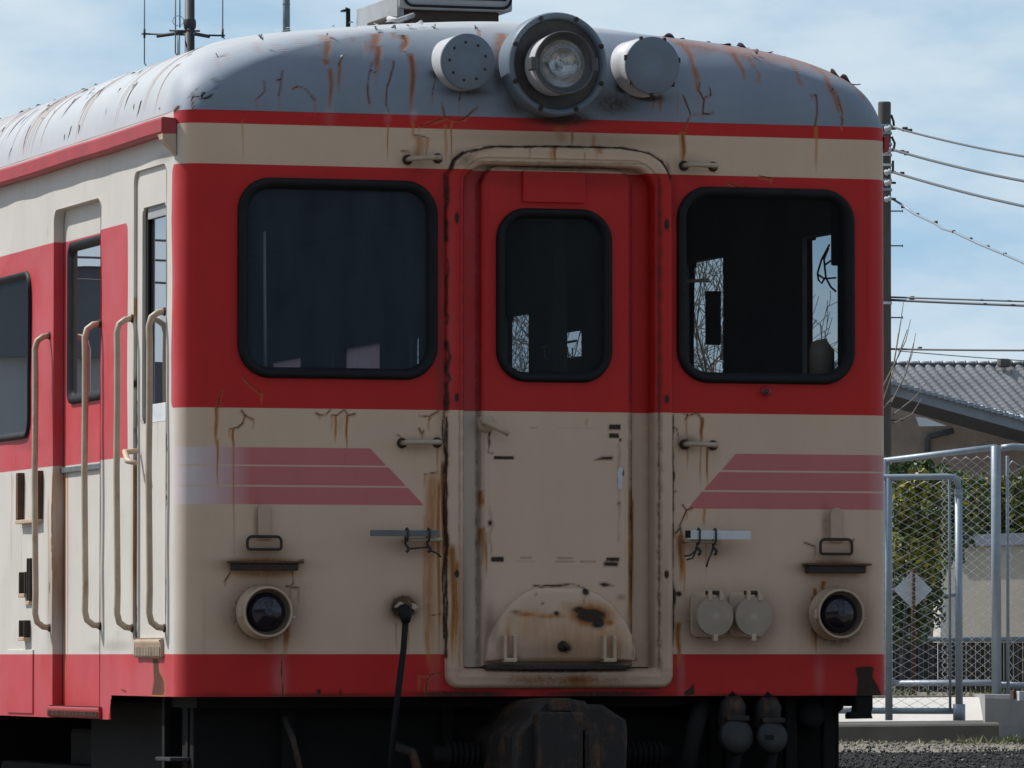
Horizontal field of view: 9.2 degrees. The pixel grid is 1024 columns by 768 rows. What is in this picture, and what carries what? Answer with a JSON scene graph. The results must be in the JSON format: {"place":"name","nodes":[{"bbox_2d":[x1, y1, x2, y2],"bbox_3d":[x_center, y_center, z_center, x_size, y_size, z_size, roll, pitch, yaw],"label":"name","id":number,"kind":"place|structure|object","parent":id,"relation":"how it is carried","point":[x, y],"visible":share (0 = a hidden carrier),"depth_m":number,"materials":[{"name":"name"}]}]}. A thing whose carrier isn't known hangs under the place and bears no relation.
{"place":"outdoors","nodes":[
{"label":"outdoors","id":0,"kind":"place"},
{"bbox_2d":[0,0,1023,416],"label":"sky","id":1,"kind":"structure","parent":0,"point":[951,70],"materials":[{"name":"blue"}]},
{"bbox_2d":[720,335,1023,681],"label":"house","id":2,"kind":"structure","parent":0,"point":[945,416],"depth_m":108.57,"materials":[{"name":"grey tile"}]},
{"bbox_2d":[839,740,1023,767],"bbox_3d":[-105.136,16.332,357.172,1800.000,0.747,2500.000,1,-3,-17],"label":"ground","id":3,"kind":"structure","parent":0,"point":[934,751],"depth_m":40.02,"materials":[{"name":"grey gravel"}]},
{"bbox_2d":[142,0,224,65],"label":"utility pole","id":4,"kind":"object","parent":3,"relation":"on","point":[189,25],"visible":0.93,"depth_m":119.92,"materials":[{"name":"black metal"}]},
{"bbox_2d":[282,0,289,31],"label":"utility pole","id":5,"kind":"object","parent":3,"relation":"on","point":[286,13],"visible":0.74,"depth_m":129.94,"materials":[{"name":"grey metal"}]},
{"bbox_2d":[512,314,580,371],"bbox_3d":[-0.072,0.506,65.240,2.857,4.809,5.254,-1,-3,15],"label":"bare tree","id":6,"kind":"object","parent":3,"relation":"on","point":[521,365],"visible":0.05,"depth_m":64.90,"materials":[{"name":"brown plant"}]},
{"bbox_2d":[878,101,902,455],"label":"utility pole","id":7,"kind":"object","parent":3,"relation":"on","point":[885,116],"visible":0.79,"depth_m":94.90,"materials":[{"name":"concrete"}]},
{"bbox_2d":[891,299,1023,306],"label":"overhead wire","id":8,"kind":"object","parent":7,"relation":"attached to","point":[962,303],"visible":1,"depth_m":93.90,"materials":[{"name":"black metal"}]},
{"bbox_2d":[891,126,1023,156],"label":"overhead wire","id":9,"kind":"object","parent":7,"relation":"attached to","point":[905,129],"visible":1,"depth_m":90.02,"materials":[{"name":"black metal"}]},
{"bbox_2d":[891,347,1023,350],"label":"overhead wire","id":10,"kind":"object","parent":7,"relation":"attached to","point":[920,348],"visible":0.98,"depth_m":93.91,"materials":[{"name":"black metal"}]},
{"bbox_2d":[891,296,1023,301],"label":"overhead wire","id":11,"kind":"object","parent":7,"relation":"attached to","point":[911,297],"visible":1,"depth_m":93.96,"materials":[{"name":"black metal"}]},
{"bbox_2d":[892,171,1023,207],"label":"overhead wire","id":12,"kind":"object","parent":7,"relation":"attached to","point":[956,190],"visible":1,"depth_m":89.63,"materials":[{"name":"black metal"}]},
{"bbox_2d":[892,148,1023,181],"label":"overhead wire","id":13,"kind":"object","parent":7,"relation":"attached to","point":[954,166],"visible":1,"depth_m":89.73,"materials":[{"name":"black metal"}]},
{"bbox_2d":[893,200,1023,263],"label":"overhead wire","id":14,"kind":"object","parent":7,"relation":"attached to","point":[957,233],"visible":1,"depth_m":88.85,"materials":[{"name":"metal"}]},
{"bbox_2d":[839,697,982,723],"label":"concrete wall","id":15,"kind":"structure","parent":3,"relation":"on","point":[973,712],"depth_m":48.04,"materials":[{"name":"white concrete"}]},
{"bbox_2d":[839,722,998,742],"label":"kerb","id":16,"kind":"structure","parent":3,"relation":"on","point":[903,732],"depth_m":46.11,"materials":[{"name":"concrete"}]},
{"bbox_2d":[839,473,964,719],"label":"chain link gate","id":17,"kind":"structure","parent":16,"relation":"on","point":[957,710],"depth_m":46.62,"materials":[{"name":"metal"}]},
{"bbox_2d":[841,686,1023,744],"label":"weeds","id":18,"kind":"object","parent":3,"relation":"on","point":[1015,739],"visible":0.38,"depth_m":45.72,"materials":[{"name":"green plant"}]},
{"bbox_2d":[873,686,1013,697],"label":"terrace","id":19,"kind":"structure","parent":3,"relation":"on","point":[924,694],"depth_m":49.12,"materials":[{"name":"grey concrete"}]},
{"bbox_2d":[512,258,892,407],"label":"bare tree","id":20,"kind":"object","parent":19,"relation":"on","point":[703,350],"visible":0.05,"depth_m":65.45,"materials":[{"name":"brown plant"}]},
{"bbox_2d":[884,301,926,423],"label":"bare tree","id":21,"kind":"object","parent":19,"relation":"on","point":[900,350],"visible":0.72,"depth_m":66.19,"materials":[{"name":"brown plant"}]},
{"bbox_2d":[894,570,931,693],"bbox_3d":[3.199,1.988,50.550,0.310,1.007,0.076,0,-2,0],"label":"diamond sign","id":22,"kind":"object","parent":19,"relation":"on","point":[916,589],"visible":0.79,"depth_m":50.60,"materials":[{"name":"metal"}]},
{"bbox_2d":[892,547,947,689],"bbox_3d":[3.106,1.881,52.827,1.043,1.857,0.572,0,-2,-8],"label":"shrub","id":23,"kind":"object","parent":19,"relation":"on","point":[919,614],"visible":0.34,"depth_m":52.73,"materials":[{"name":"green plant"}]},
{"bbox_2d":[892,466,954,691],"bbox_3d":[3.303,1.716,51.975,0.691,2.104,0.532,-1,-3,15],"label":"shrub","id":24,"kind":"object","parent":19,"relation":"on","point":[909,504],"visible":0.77,"depth_m":51.90,"materials":[{"name":"green plant"}]},
{"bbox_2d":[884,455,979,689],"bbox_3d":[3.672,1.845,57.958,1.217,2.415,0.628,0,-2,3],"label":"shrub","id":25,"kind":"object","parent":19,"relation":"on","point":[900,468],"visible":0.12,"depth_m":57.93,"materials":[{"name":"green plant"}]},
{"bbox_2d":[933,596,954,679],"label":"gate pillar","id":26,"kind":"structure","parent":19,"relation":"on","point":[936,633],"depth_m":58.68,"materials":[{"name":"concrete"}]},
{"bbox_2d":[884,444,1009,693],"bbox_3d":[2.754,1.509,50.106,0.192,1.988,3.245,2,-3,-40],"label":"chain link fence","id":27,"kind":"object","parent":19,"relation":"on","point":[995,577],"visible":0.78,"depth_m":48.94,"materials":[{"name":"metal"}]},
{"bbox_2d":[893,637,1023,691],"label":"board fence","id":28,"kind":"object","parent":19,"relation":"on","point":[1014,648],"visible":0.16,"depth_m":54.00,"materials":[{"name":"grey metal"}]},
{"bbox_2d":[941,533,1023,680],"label":"garden wall","id":29,"kind":"structure","parent":19,"relation":"on","point":[1014,575],"depth_m":59.72,"materials":[{"name":"beige paint"}]},
{"bbox_2d":[962,462,1023,533],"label":"shrub","id":30,"kind":"object","parent":19,"relation":"on","point":[1013,527],"visible":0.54,"depth_m":62.40,"materials":[{"name":"green plant"}]},
{"bbox_2d":[1001,443,1023,688],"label":"chain link fence","id":31,"kind":"object","parent":19,"relation":"on","point":[1018,684],"visible":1,"depth_m":49.11,"materials":[{"name":"metal"}]},
{"bbox_2d":[973,693,1023,739],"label":"concrete block","id":32,"kind":"structure","parent":3,"relation":"on","point":[1005,712],"depth_m":47.70,"materials":[{"name":"grey concrete"}]},
{"bbox_2d":[1010,690,1023,700],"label":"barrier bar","id":33,"kind":"object","parent":3,"relation":"on","point":[1017,695],"visible":1,"depth_m":40.97,"materials":[{"name":"metal"}]},
{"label":"railway track","id":34,"kind":"structure","parent":3,"relation":"on","visible":0},
{"bbox_2d":[0,0,888,767],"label":"railcar","id":35,"kind":"object","parent":34,"relation":"on","point":[304,462],"visible":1,"depth_m":23.88,"materials":[{"name":"paint"}]},
{"bbox_2d":[0,271,30,441],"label":"side window","id":36,"kind":"structure","parent":35,"relation":"in","point":[15,289],"depth_m":25.92,"materials":[{"name":"black glass"}]},
{"bbox_2d":[52,198,110,718],"bbox_3d":[-1.689,0.292,24.889,0.051,2.037,0.850,1,-3,-17],"label":"passenger door","id":37,"kind":"structure","parent":35,"relation":"in","point":[77,227],"depth_m":25.08,"materials":[{"name":"paint"}]},
{"bbox_2d":[122,163,166,637],"bbox_3d":[-1.370,0.063,23.762,0.109,1.794,0.513,1,-3,-17],"label":"cab door","id":38,"kind":"structure","parent":35,"relation":"in","point":[150,184],"depth_m":23.86,"materials":[{"name":"paint"}]},
{"bbox_2d":[273,358,299,366],"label":"side window","id":39,"kind":"structure","parent":35,"relation":"in","point":[294,362],"depth_m":32.32,"materials":[{"name":"grey glass"}]},
{"bbox_2d":[346,343,379,367],"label":"side window","id":40,"kind":"structure","parent":35,"relation":"in","point":[368,356],"depth_m":30.99,"materials":[{"name":"grey glass"}]},
{"bbox_2d":[477,166,636,668],"bbox_3d":[0.173,0.126,23.768,0.615,1.886,0.118,1,-3,-17],"label":"gangway door","id":41,"kind":"structure","parent":35,"relation":"in","point":[555,449],"depth_m":23.78,"materials":[{"name":"paint"}]},
{"bbox_2d":[898,350,1023,360],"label":"overhead wire","id":42,"kind":"object","parent":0,"point":[962,356],"visible":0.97,"depth_m":99.35,"materials":[{"name":"black metal"}]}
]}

